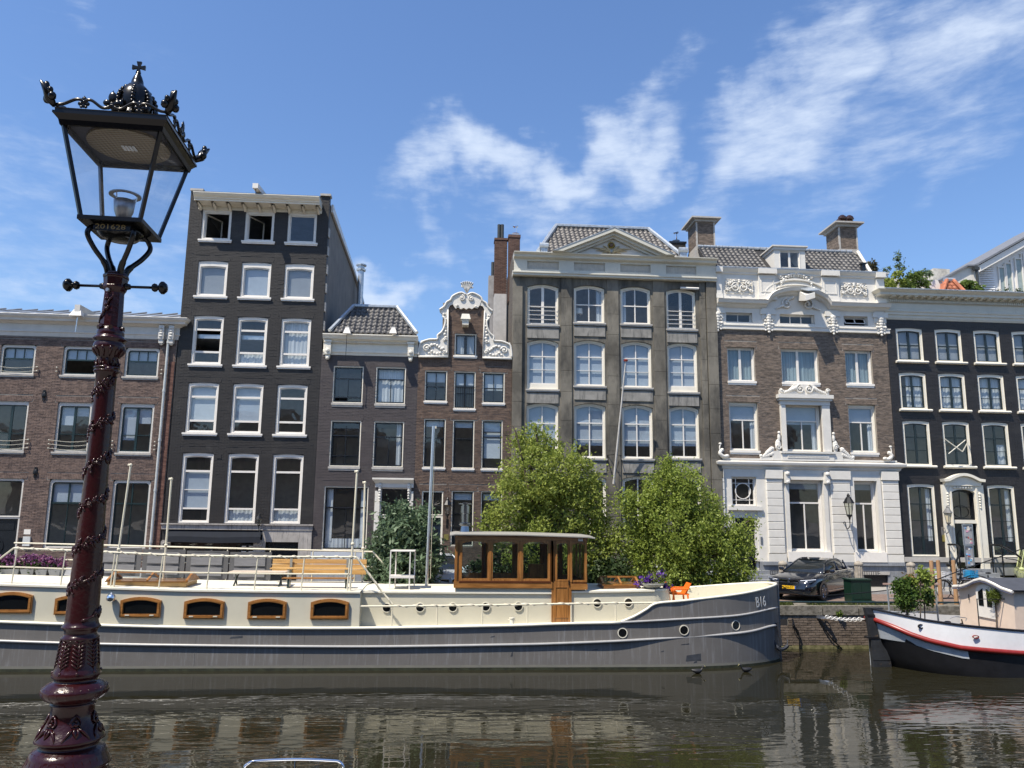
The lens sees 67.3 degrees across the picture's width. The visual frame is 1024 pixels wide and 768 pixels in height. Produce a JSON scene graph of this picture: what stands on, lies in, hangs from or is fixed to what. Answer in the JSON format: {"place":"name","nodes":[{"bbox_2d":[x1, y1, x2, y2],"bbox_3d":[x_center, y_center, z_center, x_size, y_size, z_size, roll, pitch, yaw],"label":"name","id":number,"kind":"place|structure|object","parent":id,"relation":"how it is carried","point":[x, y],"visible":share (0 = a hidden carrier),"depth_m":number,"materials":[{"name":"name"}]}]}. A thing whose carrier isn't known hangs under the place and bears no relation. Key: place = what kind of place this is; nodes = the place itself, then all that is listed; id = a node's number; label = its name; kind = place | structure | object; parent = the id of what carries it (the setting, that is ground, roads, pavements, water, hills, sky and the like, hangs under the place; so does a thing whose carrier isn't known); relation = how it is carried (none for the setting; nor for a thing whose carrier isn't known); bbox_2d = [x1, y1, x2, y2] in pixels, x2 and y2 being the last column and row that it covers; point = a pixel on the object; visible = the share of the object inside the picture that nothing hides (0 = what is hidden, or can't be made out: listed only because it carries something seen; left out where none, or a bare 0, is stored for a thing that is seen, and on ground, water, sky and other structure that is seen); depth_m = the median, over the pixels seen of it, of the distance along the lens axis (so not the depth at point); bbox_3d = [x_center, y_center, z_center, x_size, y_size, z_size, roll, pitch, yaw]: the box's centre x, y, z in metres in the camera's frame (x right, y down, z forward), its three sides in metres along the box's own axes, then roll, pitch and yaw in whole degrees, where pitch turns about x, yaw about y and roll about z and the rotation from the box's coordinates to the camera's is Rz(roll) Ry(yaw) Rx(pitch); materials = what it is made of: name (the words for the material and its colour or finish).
{"place":"outdoors","nodes":[
{"label":"outdoors","id":0,"kind":"place"},
{"bbox_2d":[21,61,209,767],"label":"lamp post","id":1,"kind":"object","parent":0,"point":[133,129],"visible":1,"depth_m":3.86,"materials":[{"name":"metal"}]},
{"bbox_2d":[0,649,1023,767],"bbox_3d":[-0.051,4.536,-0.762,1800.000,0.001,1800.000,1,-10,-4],"label":"water","id":2,"kind":"structure","parent":0,"point":[822,708],"depth_m":17.57,"materials":[{"name":"black liquid"}]},
{"bbox_2d":[0,426,788,671],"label":"canal barge","id":3,"kind":"object","parent":2,"relation":"on","point":[161,613],"visible":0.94,"depth_m":23.11,"materials":[{"name":"grey paint"}]},
{"bbox_2d":[0,592,33,612],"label":"window","id":4,"kind":"structure","parent":3,"relation":"in","point":[10,602],"depth_m":22.20,"materials":[{"name":"brown wood"}]},
{"bbox_2d":[119,597,161,617],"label":"window","id":5,"kind":"structure","parent":3,"relation":"in","point":[134,607],"depth_m":22.42,"materials":[{"name":"brown wood"}]},
{"bbox_2d":[183,598,224,618],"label":"window","id":6,"kind":"structure","parent":3,"relation":"in","point":[199,608],"depth_m":22.55,"materials":[{"name":"brown wood"}]},
{"bbox_2d":[247,598,286,618],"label":"window","id":7,"kind":"structure","parent":3,"relation":"in","point":[267,608],"depth_m":22.68,"materials":[{"name":"brown wood"}]},
{"bbox_2d":[270,558,366,582],"bbox_3d":[-6.408,6.174,25.447,3.092,0.758,0.520,1,-10,-4],"label":"bench","id":8,"kind":"object","parent":3,"relation":"on","point":[291,565],"visible":0.81,"depth_m":25.66,"materials":[{"name":"brown wood"}]},
{"bbox_2d":[310,599,348,618],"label":"window","id":9,"kind":"structure","parent":3,"relation":"in","point":[323,608],"depth_m":22.81,"materials":[{"name":"brown wood"}]},
{"bbox_2d":[551,580,571,622],"bbox_3d":[1.532,6.152,23.823,0.623,2.531,0.100,1,-10,-4],"label":"door","id":10,"kind":"structure","parent":3,"relation":"in","point":[561,591],"depth_m":23.72,"materials":[{"name":"brown wood"}]},
{"bbox_2d":[633,569,672,589],"bbox_3d":[4.473,6.190,24.374,1.281,0.668,0.800,1,-10,-4],"label":"flower bowl","id":11,"kind":"object","parent":3,"relation":"on","point":[652,581],"visible":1,"depth_m":24.27,"materials":[{"name":"purple plant"}]},
{"bbox_2d":[780,603,959,648],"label":"quay wall","id":12,"kind":"structure","parent":2,"relation":"in","point":[843,634],"depth_m":27.34,"materials":[{"name":"brick"}]},
{"bbox_2d":[357,494,454,583],"bbox_3d":[-3.855,5.745,27.054,3.139,3.762,3.024,-3,-10,21],"label":"bushy shrub","id":13,"kind":"object","parent":12,"relation":"on","point":[407,524],"visible":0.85,"depth_m":26.71,"materials":[{"name":"green plant"}]},
{"bbox_2d":[863,577,1023,677],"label":"white barge","id":14,"kind":"object","parent":2,"relation":"on","point":[977,643],"visible":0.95,"depth_m":23.32,"materials":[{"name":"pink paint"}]},
{"bbox_2d":[889,574,927,615],"bbox_3d":[12.501,6.899,24.355,1.084,1.760,0.919,1,-10,-4],"label":"potted plant","id":15,"kind":"object","parent":14,"relation":"on","point":[905,590],"visible":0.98,"depth_m":24.27,"materials":[{"name":"green plant"}]},
{"bbox_2d":[908,564,936,617],"bbox_3d":[12.967,6.726,24.116,0.801,2.154,0.713,1,-10,-4],"label":"potted plant","id":16,"kind":"object","parent":14,"relation":"on","point":[924,575],"visible":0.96,"depth_m":24.21,"materials":[{"name":"green plant"}]},
{"bbox_2d":[0,0,1023,341],"label":"sky","id":17,"kind":"structure","parent":0,"point":[429,126],"materials":[{"name":"blue"}]},
{"bbox_2d":[779,594,959,601],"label":"road","id":18,"kind":"structure","parent":0,"point":[875,597],"depth_m":29.83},
{"bbox_2d":[428,553,470,583],"bbox_3d":[-2.838,7.317,29.655,2.209,1.525,4.876,3,-10,-15],"label":"car","id":19,"kind":"object","parent":18,"relation":"on","point":[448,575],"visible":0.22,"depth_m":28.42,"materials":[{"name":"silver paint"}]},
{"bbox_2d":[472,419,628,573],"bbox_3d":[1.397,4.595,28.227,5.792,7.063,3.551,1,-10,-4],"label":"leafy tree","id":20,"kind":"object","parent":18,"relation":"on","point":[548,499],"visible":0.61,"depth_m":27.96,"materials":[{"name":"green plant"}]},
{"bbox_2d":[464,548,639,582],"bbox_3d":[1.403,6.827,27.475,6.372,2.146,2.239,1,-10,-4],"label":"hedge","id":21,"kind":"object","parent":18,"relation":"on","point":[615,567],"visible":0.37,"depth_m":27.29,"materials":[{"name":"green plant"}]},
{"bbox_2d":[606,452,768,589],"bbox_3d":[6.477,5.460,28.270,6.171,5.983,3.430,1,-10,-4],"label":"leafy tree","id":22,"kind":"object","parent":18,"relation":"on","point":[686,554],"visible":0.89,"depth_m":27.93,"materials":[{"name":"green plant"}]},
{"bbox_2d":[769,557,854,600],"bbox_3d":[11.955,7.650,30.531,2.209,1.485,4.887,-8,-13,41],"label":"car","id":23,"kind":"object","parent":18,"relation":"on","point":[814,575],"visible":0.84,"depth_m":29.48,"materials":[{"name":"black paint"}]},
{"bbox_2d":[842,578,871,600],"bbox_3d":[12.876,7.678,28.684,0.834,0.839,0.620,1,-10,-4],"label":"utility cabinet","id":24,"kind":"object","parent":18,"relation":"on","point":[855,585],"visible":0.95,"depth_m":28.44,"materials":[{"name":"green metal"}]},
{"bbox_2d":[962,524,974,581],"bbox_3d":[18.868,7.225,31.743,0.462,2.878,0.100,1,-10,-4],"label":"sign post","id":25,"kind":"object","parent":18,"relation":"on","point":[968,536],"visible":0.98,"depth_m":31.81,"materials":[{"name":"metal"}]},
{"bbox_3d":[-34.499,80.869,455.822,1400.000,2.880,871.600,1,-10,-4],"label":"ground","id":26,"kind":"structure","parent":0,"visible":0},
{"bbox_2d":[0,305,190,576],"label":"brick house","id":27,"kind":"structure","parent":26,"relation":"on","point":[48,358],"depth_m":32.65,"materials":[{"name":"brick"}]},
{"bbox_2d":[0,517,19,560],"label":"door","id":28,"kind":"structure","parent":27,"relation":"in","point":[9,526],"depth_m":31.61,"materials":[{"name":"white paint"}]},
{"bbox_2d":[0,401,28,453],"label":"window","id":29,"kind":"structure","parent":27,"relation":"in","point":[8,450],"depth_m":32.27,"materials":[{"name":"grey paint"}]},
{"bbox_2d":[0,345,35,376],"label":"window","id":30,"kind":"structure","parent":27,"relation":"in","point":[18,352],"depth_m":32.78,"materials":[{"name":"grey paint"}]},
{"bbox_2d":[43,479,82,547],"bbox_3d":[-18.442,5.364,31.885,1.531,2.806,0.165,1,-10,-4],"label":"window","id":31,"kind":"structure","parent":27,"relation":"in","point":[62,491],"depth_m":32.02,"materials":[{"name":"grey paint"}]},
{"bbox_2d":[51,402,91,454],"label":"window","id":32,"kind":"structure","parent":27,"relation":"in","point":[67,411],"depth_m":32.53,"materials":[{"name":"grey paint"}]},
{"bbox_2d":[59,346,96,378],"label":"window","id":33,"kind":"structure","parent":27,"relation":"in","point":[71,353],"depth_m":32.94,"materials":[{"name":"grey paint"}]},
{"bbox_2d":[108,480,150,548],"bbox_3d":[-15.899,5.421,32.055,1.531,2.806,0.140,1,-10,-4],"label":"window","id":34,"kind":"structure","parent":27,"relation":"in","point":[115,488],"depth_m":32.07,"materials":[{"name":"grey paint"}]},
{"bbox_2d":[114,404,154,455],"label":"window","id":35,"kind":"structure","parent":27,"relation":"in","point":[130,420],"depth_m":32.70,"materials":[{"name":"grey paint"}]},
{"bbox_2d":[121,348,159,379],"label":"window","id":36,"kind":"structure","parent":27,"relation":"in","point":[142,355],"depth_m":33.14,"materials":[{"name":"grey paint"}]},
{"bbox_2d":[160,183,366,580],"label":"tall house","id":37,"kind":"structure","parent":26,"relation":"on","point":[273,284],"depth_m":33.64,"materials":[{"name":"black brick"}]},
{"bbox_2d":[178,453,213,522],"bbox_3d":[-13.290,4.370,32.430,1.280,2.931,0.165,1,-10,-4],"label":"window","id":38,"kind":"structure","parent":37,"relation":"in","point":[195,490],"depth_m":32.47,"materials":[{"name":"white paint"}]},
{"bbox_2d":[182,383,218,435],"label":"window","id":39,"kind":"structure","parent":37,"relation":"in","point":[202,403],"depth_m":33.04,"materials":[{"name":"white paint"}]},
{"bbox_2d":[187,316,223,367],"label":"window","id":40,"kind":"structure","parent":37,"relation":"in","point":[197,318],"depth_m":33.41,"materials":[{"name":"white paint"}]},
{"bbox_2d":[193,261,227,298],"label":"window","id":41,"kind":"structure","parent":37,"relation":"in","point":[212,275],"depth_m":33.97,"materials":[{"name":"white paint"}]},
{"bbox_2d":[198,210,231,242],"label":"window","id":42,"kind":"structure","parent":37,"relation":"in","point":[205,212],"depth_m":34.31,"materials":[{"name":"white paint"}]},
{"bbox_2d":[224,453,258,523],"bbox_3d":[-11.418,4.417,32.585,1.280,2.931,0.207,1,-10,-4],"label":"window","id":43,"kind":"structure","parent":37,"relation":"in","point":[231,515],"depth_m":32.49,"materials":[{"name":"white paint"}]},
{"bbox_2d":[227,384,263,436],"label":"window","id":44,"kind":"structure","parent":37,"relation":"in","point":[247,402],"depth_m":33.18,"materials":[{"name":"glass"}]},
{"bbox_2d":[232,317,267,368],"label":"window","id":45,"kind":"structure","parent":37,"relation":"in","point":[247,359],"depth_m":33.59,"materials":[{"name":"white paint"}]},
{"bbox_2d":[237,263,271,300],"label":"window","id":46,"kind":"structure","parent":37,"relation":"in","point":[256,277],"depth_m":34.11,"materials":[{"name":"white paint"}]},
{"bbox_2d":[241,211,274,244],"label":"window","id":47,"kind":"structure","parent":37,"relation":"in","point":[246,240],"depth_m":34.44,"materials":[{"name":"white paint"}]},
{"bbox_2d":[265,542,297,580],"bbox_3d":[-9.642,7.535,32.250,1.355,1.805,0.050,1,-10,-4],"label":"door","id":48,"kind":"structure","parent":37,"relation":"in","point":[276,545],"depth_m":32.31,"materials":[{"name":"black paint"}]},
{"bbox_2d":[269,454,303,523],"bbox_3d":[-9.552,4.460,32.718,1.280,2.931,0.206,1,-10,-4],"label":"window","id":49,"kind":"structure","parent":37,"relation":"in","point":[277,515],"depth_m":32.62,"materials":[{"name":"white paint"}]},
{"bbox_2d":[272,385,307,437],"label":"window","id":50,"kind":"structure","parent":37,"relation":"in","point":[280,387],"depth_m":33.17,"materials":[{"name":"white paint"}]},
{"bbox_2d":[276,318,310,369],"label":"window","id":51,"kind":"structure","parent":37,"relation":"in","point":[295,333],"depth_m":33.81,"materials":[{"name":"white paint"}]},
{"bbox_2d":[281,264,314,301],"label":"window","id":52,"kind":"structure","parent":37,"relation":"in","point":[299,278],"depth_m":34.24,"materials":[{"name":"white paint"}]},
{"bbox_2d":[284,213,317,245],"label":"window","id":53,"kind":"structure","parent":37,"relation":"in","point":[300,215],"depth_m":34.54,"materials":[{"name":"white paint"}]},
{"bbox_2d":[309,304,419,581],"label":"house","id":54,"kind":"structure","parent":26,"relation":"on","point":[367,416],"depth_m":33.55,"materials":[{"name":"brick"}]},
{"bbox_2d":[328,420,361,470],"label":"window","id":55,"kind":"structure","parent":54,"relation":"in","point":[343,467],"depth_m":33.10,"materials":[{"name":"beige paint"}]},
{"bbox_2d":[321,486,368,549],"bbox_3d":[-7.066,5.695,32.689,1.864,2.660,0.207,1,-10,-4],"label":"window","id":56,"kind":"structure","parent":54,"relation":"in","point":[328,543],"depth_m":32.66,"materials":[{"name":"beige paint"}]},
{"bbox_2d":[331,366,363,406],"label":"window","id":57,"kind":"structure","parent":54,"relation":"in","point":[334,403],"depth_m":33.51,"materials":[{"name":"beige paint"}]},
{"bbox_2d":[372,421,403,470],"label":"window","id":58,"kind":"structure","parent":54,"relation":"in","point":[400,425],"depth_m":33.32,"materials":[{"name":"beige paint"}]},
{"bbox_2d":[374,367,405,407],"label":"window","id":59,"kind":"structure","parent":54,"relation":"in","point":[390,381],"depth_m":33.79,"materials":[{"name":"beige paint"}]},
{"bbox_2d":[414,224,512,572],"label":"gabled house","id":60,"kind":"structure","parent":26,"relation":"on","point":[464,393],"depth_m":33.95,"materials":[{"name":"brown brick"}]},
{"bbox_2d":[422,419,445,470],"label":"window","id":61,"kind":"structure","parent":60,"relation":"in","point":[427,422],"depth_m":33.48,"materials":[{"name":"beige paint"}]},
{"bbox_2d":[423,370,446,403],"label":"window","id":62,"kind":"structure","parent":60,"relation":"in","point":[430,376],"depth_m":33.91,"materials":[{"name":"beige paint"}]},
{"bbox_2d":[450,491,473,545],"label":"window","id":63,"kind":"structure","parent":60,"relation":"in","point":[456,495],"depth_m":33.12,"materials":[{"name":"beige paint"}]},
{"bbox_2d":[451,420,474,470],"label":"window","id":64,"kind":"structure","parent":60,"relation":"in","point":[456,423],"depth_m":33.56,"materials":[{"name":"beige paint"}]},
{"bbox_2d":[453,371,475,411],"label":"window","id":65,"kind":"structure","parent":60,"relation":"in","point":[460,378],"depth_m":34.01,"materials":[{"name":"beige paint"}]},
{"bbox_2d":[453,334,476,358],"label":"window","id":66,"kind":"structure","parent":60,"relation":"in","point":[465,344],"depth_m":34.32,"materials":[{"name":"beige paint"}]},
{"bbox_2d":[480,420,502,471],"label":"window","id":67,"kind":"structure","parent":60,"relation":"in","point":[492,432],"depth_m":33.71,"materials":[{"name":"glass"}]},
{"bbox_2d":[482,372,504,405],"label":"window","id":68,"kind":"structure","parent":60,"relation":"in","point":[492,381],"depth_m":34.12,"materials":[{"name":"beige paint"}]},
{"bbox_2d":[506,223,723,575],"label":"stone house","id":69,"kind":"structure","parent":26,"relation":"on","point":[644,298],"depth_m":34.72,"materials":[{"name":"stone"}]},
{"bbox_2d":[526,403,557,462],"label":"window","id":70,"kind":"structure","parent":69,"relation":"in","point":[548,413],"depth_m":34.10,"materials":[{"name":"beige paint"}]},
{"bbox_2d":[526,285,559,327],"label":"window","id":71,"kind":"structure","parent":69,"relation":"in","point":[549,325],"depth_m":34.83,"materials":[{"name":"beige paint"}]},
{"bbox_2d":[526,340,559,391],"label":"window","id":72,"kind":"structure","parent":69,"relation":"in","point":[542,355],"depth_m":34.49,"materials":[{"name":"beige paint"}]},
{"bbox_2d":[573,286,605,325],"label":"window","id":73,"kind":"structure","parent":69,"relation":"in","point":[599,305],"depth_m":35.09,"materials":[{"name":"beige paint"}]},
{"bbox_2d":[573,341,606,388],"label":"window","id":74,"kind":"structure","parent":69,"relation":"in","point":[589,356],"depth_m":34.65,"materials":[{"name":"glass"}]},
{"bbox_2d":[574,404,607,460],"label":"window","id":75,"kind":"structure","parent":69,"relation":"in","point":[589,419],"depth_m":34.19,"materials":[{"name":"glass"}]},
{"bbox_2d":[620,287,652,326],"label":"window","id":76,"kind":"structure","parent":69,"relation":"in","point":[622,291],"depth_m":35.20,"materials":[{"name":"beige paint"}]},
{"bbox_2d":[621,342,653,390],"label":"window","id":77,"kind":"structure","parent":69,"relation":"in","point":[638,376],"depth_m":34.81,"materials":[{"name":"glass"}]},
{"bbox_2d":[622,405,654,461],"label":"window","id":78,"kind":"structure","parent":69,"relation":"in","point":[637,428],"depth_m":34.33,"materials":[{"name":"glass"}]},
{"bbox_2d":[666,290,697,331],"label":"window","id":79,"kind":"structure","parent":69,"relation":"in","point":[669,329],"depth_m":35.29,"materials":[{"name":"beige paint"}]},
{"bbox_2d":[667,343,699,394],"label":"window","id":80,"kind":"structure","parent":69,"relation":"in","point":[682,358],"depth_m":34.95,"materials":[{"name":"beige paint"}]},
{"bbox_2d":[669,406,701,460],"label":"window","id":81,"kind":"structure","parent":69,"relation":"in","point":[683,421],"depth_m":34.48,"materials":[{"name":"beige paint"}]},
{"bbox_2d":[681,215,906,586],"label":"brick house","id":82,"kind":"structure","parent":26,"relation":"on","point":[806,444],"depth_m":35.17,"materials":[{"name":"white paint"}]},
{"bbox_2d":[727,348,756,384],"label":"window","id":83,"kind":"structure","parent":82,"relation":"in","point":[740,361],"depth_m":35.24,"materials":[{"name":"glass"}]},
{"bbox_2d":[729,402,760,454],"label":"window","id":84,"kind":"structure","parent":82,"relation":"in","point":[738,411],"depth_m":34.80,"materials":[{"name":"beige paint"}]},
{"bbox_2d":[781,349,820,386],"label":"window","id":85,"kind":"structure","parent":82,"relation":"in","point":[798,366],"depth_m":35.45,"materials":[{"name":"white paint"}]},
{"bbox_2d":[785,405,820,451],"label":"window","id":86,"kind":"structure","parent":82,"relation":"in","point":[800,415],"depth_m":35.03,"materials":[{"name":"beige paint"}]},
{"bbox_2d":[789,480,823,550],"bbox_3d":[13.032,5.857,34.279,1.591,3.120,0.165,1,-10,-4],"label":"window","id":87,"kind":"structure","parent":82,"relation":"in","point":[794,484],"depth_m":34.38,"materials":[{"name":"white paint"}]},
{"bbox_2d":[845,351,874,387],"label":"window","id":88,"kind":"structure","parent":82,"relation":"in","point":[857,373],"depth_m":35.64,"materials":[{"name":"white paint"}]},
{"bbox_2d":[848,405,879,456],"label":"window","id":89,"kind":"structure","parent":82,"relation":"in","point":[860,414],"depth_m":35.20,"materials":[{"name":"beige paint"}]},
{"bbox_2d":[854,481,877,551],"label":"window","id":90,"kind":"structure","parent":82,"relation":"in","point":[858,485],"depth_m":34.53,"materials":[{"name":"white paint"}]},
{"bbox_2d":[872,277,1023,587],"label":"black house","id":91,"kind":"structure","parent":26,"relation":"on","point":[955,347],"depth_m":35.58,"materials":[{"name":"brick"}]},
{"bbox_2d":[895,328,928,363],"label":"window","id":92,"kind":"structure","parent":91,"relation":"in","point":[908,344],"depth_m":35.89,"materials":[{"name":"beige paint"}]},
{"bbox_2d":[899,373,932,411],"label":"window","id":93,"kind":"structure","parent":91,"relation":"in","point":[913,386],"depth_m":35.53,"materials":[{"name":"beige paint"}]},
{"bbox_2d":[902,268,932,288],"bbox_3d":[20.104,-4.972,38.332,1.749,1.789,1.110,1,-10,-4],"label":"roof plant","id":94,"kind":"object","parent":91,"relation":"on","point":[915,279],"visible":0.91,"depth_m":38.17,"materials":[{"name":"green plant"}]},
{"bbox_2d":[902,421,937,467],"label":"window","id":95,"kind":"structure","parent":91,"relation":"in","point":[927,433],"depth_m":35.06,"materials":[{"name":"beige paint"}]},
{"bbox_2d":[907,484,938,556],"bbox_3d":[18.388,6.104,34.551,1.300,3.210,0.207,1,-10,-4],"label":"window","id":96,"kind":"structure","parent":91,"relation":"in","point":[927,487],"depth_m":34.57,"materials":[{"name":"beige paint"}]},
{"bbox_2d":[894,265,979,288],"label":"roof annex","id":97,"kind":"object","parent":91,"relation":"on","point":[969,272],"visible":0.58,"depth_m":40.35,"materials":[{"name":"white paint"}]},
{"bbox_2d":[934,329,967,364],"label":"window","id":98,"kind":"structure","parent":91,"relation":"in","point":[947,348],"depth_m":36.02,"materials":[{"name":"beige paint"}]},
{"bbox_2d":[938,374,972,412],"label":"window","id":99,"kind":"structure","parent":91,"relation":"in","point":[949,384],"depth_m":35.67,"materials":[{"name":"beige paint"}]},
{"bbox_2d":[942,422,977,468],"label":"window","id":100,"kind":"structure","parent":91,"relation":"in","point":[966,427],"depth_m":35.20,"materials":[{"name":"beige paint"}]},
{"bbox_2d":[954,523,977,567],"bbox_3d":[20.262,7.252,34.513,1.100,1.971,0.070,1,-10,-4],"label":"door","id":101,"kind":"structure","parent":91,"relation":"in","point":[958,526],"depth_m":34.52,"materials":[{"name":"black paint"}]},
{"bbox_2d":[973,330,1006,365],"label":"window","id":102,"kind":"structure","parent":91,"relation":"in","point":[985,345],"depth_m":36.16,"materials":[{"name":"beige paint"}]},
{"bbox_2d":[977,374,1011,413],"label":"window","id":103,"kind":"structure","parent":91,"relation":"in","point":[988,390],"depth_m":35.80,"materials":[{"name":"beige paint"}]},
{"bbox_2d":[981,422,1016,468],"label":"window","id":104,"kind":"structure","parent":91,"relation":"in","point":[999,452],"depth_m":35.38,"materials":[{"name":"beige paint"}]},
{"bbox_2d":[987,485,1018,556],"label":"window","id":105,"kind":"structure","parent":91,"relation":"in","point":[1010,537],"depth_m":34.85,"materials":[{"name":"beige paint"}]},
{"bbox_2d":[1011,332,1023,365],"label":"window","id":106,"kind":"structure","parent":91,"relation":"in","point":[1017,337],"depth_m":36.28,"materials":[{"name":"beige paint"}]},
{"bbox_2d":[950,232,1023,291],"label":"modern house","id":107,"kind":"structure","parent":26,"relation":"on","point":[1001,266],"depth_m":41.63,"materials":[{"name":"white paint"}]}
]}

